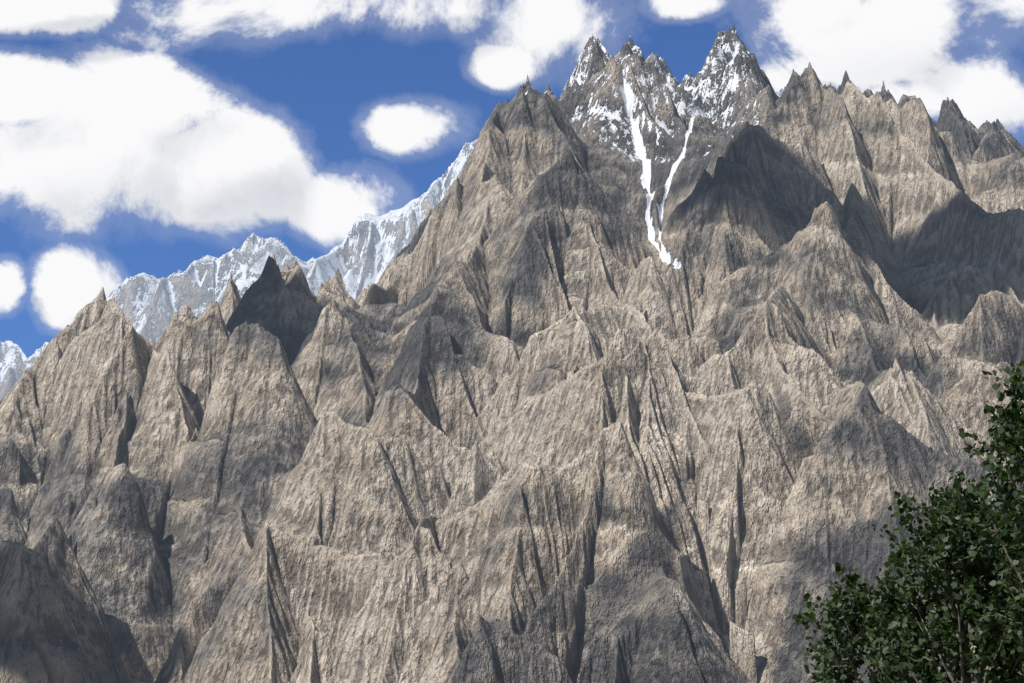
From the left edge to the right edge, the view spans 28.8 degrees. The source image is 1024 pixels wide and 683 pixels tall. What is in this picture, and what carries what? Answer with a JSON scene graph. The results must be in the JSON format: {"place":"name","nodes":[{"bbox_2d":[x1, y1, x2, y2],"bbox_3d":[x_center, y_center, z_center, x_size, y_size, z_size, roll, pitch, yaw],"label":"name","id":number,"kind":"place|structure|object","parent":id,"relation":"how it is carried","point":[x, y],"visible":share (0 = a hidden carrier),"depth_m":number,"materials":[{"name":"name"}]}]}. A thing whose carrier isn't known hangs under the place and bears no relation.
{"place":"outdoors","nodes":[
{"label":"outdoors","id":0,"kind":"place"},
{"bbox_2d":[0,88,783,399],"bbox_3d":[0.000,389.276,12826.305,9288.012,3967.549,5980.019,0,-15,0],"label":"snowy mountains","id":1,"kind":"structure","parent":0,"point":[366,251],"depth_m":11002.04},
{"bbox_2d":[0,22,1023,682],"bbox_3d":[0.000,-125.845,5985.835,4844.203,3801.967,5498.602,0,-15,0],"label":"rocky mountain","id":2,"kind":"structure","parent":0,"point":[628,364],"depth_m":4719.32,"materials":[{"name":"grey stone"}]},
{"bbox_2d":[0,0,1023,357],"label":"sky","id":3,"kind":"structure","parent":0,"point":[150,137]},
{"label":"ground","id":4,"kind":"structure","parent":0,"visible":0},
{"bbox_2d":[792,562,939,682],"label":"poplar tree","id":5,"kind":"object","parent":4,"relation":"on","point":[861,622],"visible":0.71,"depth_m":27.38,"materials":[{"name":"green plant"}]},
{"bbox_2d":[865,469,1023,682],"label":"poplar tree","id":6,"kind":"object","parent":4,"relation":"on","point":[945,560],"visible":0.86,"depth_m":25.85,"materials":[{"name":"green plant"}]},
{"bbox_2d":[950,358,1023,659],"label":"poplar tree","id":7,"kind":"object","parent":4,"relation":"on","point":[1008,434],"visible":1,"depth_m":24.30,"materials":[{"name":"green plant"}]},
{"bbox_2d":[971,511,1023,680],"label":"poplar tree","id":8,"kind":"object","parent":4,"relation":"on","point":[1011,652],"visible":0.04,"depth_m":28.80,"materials":[{"name":"green plant"}]}
]}

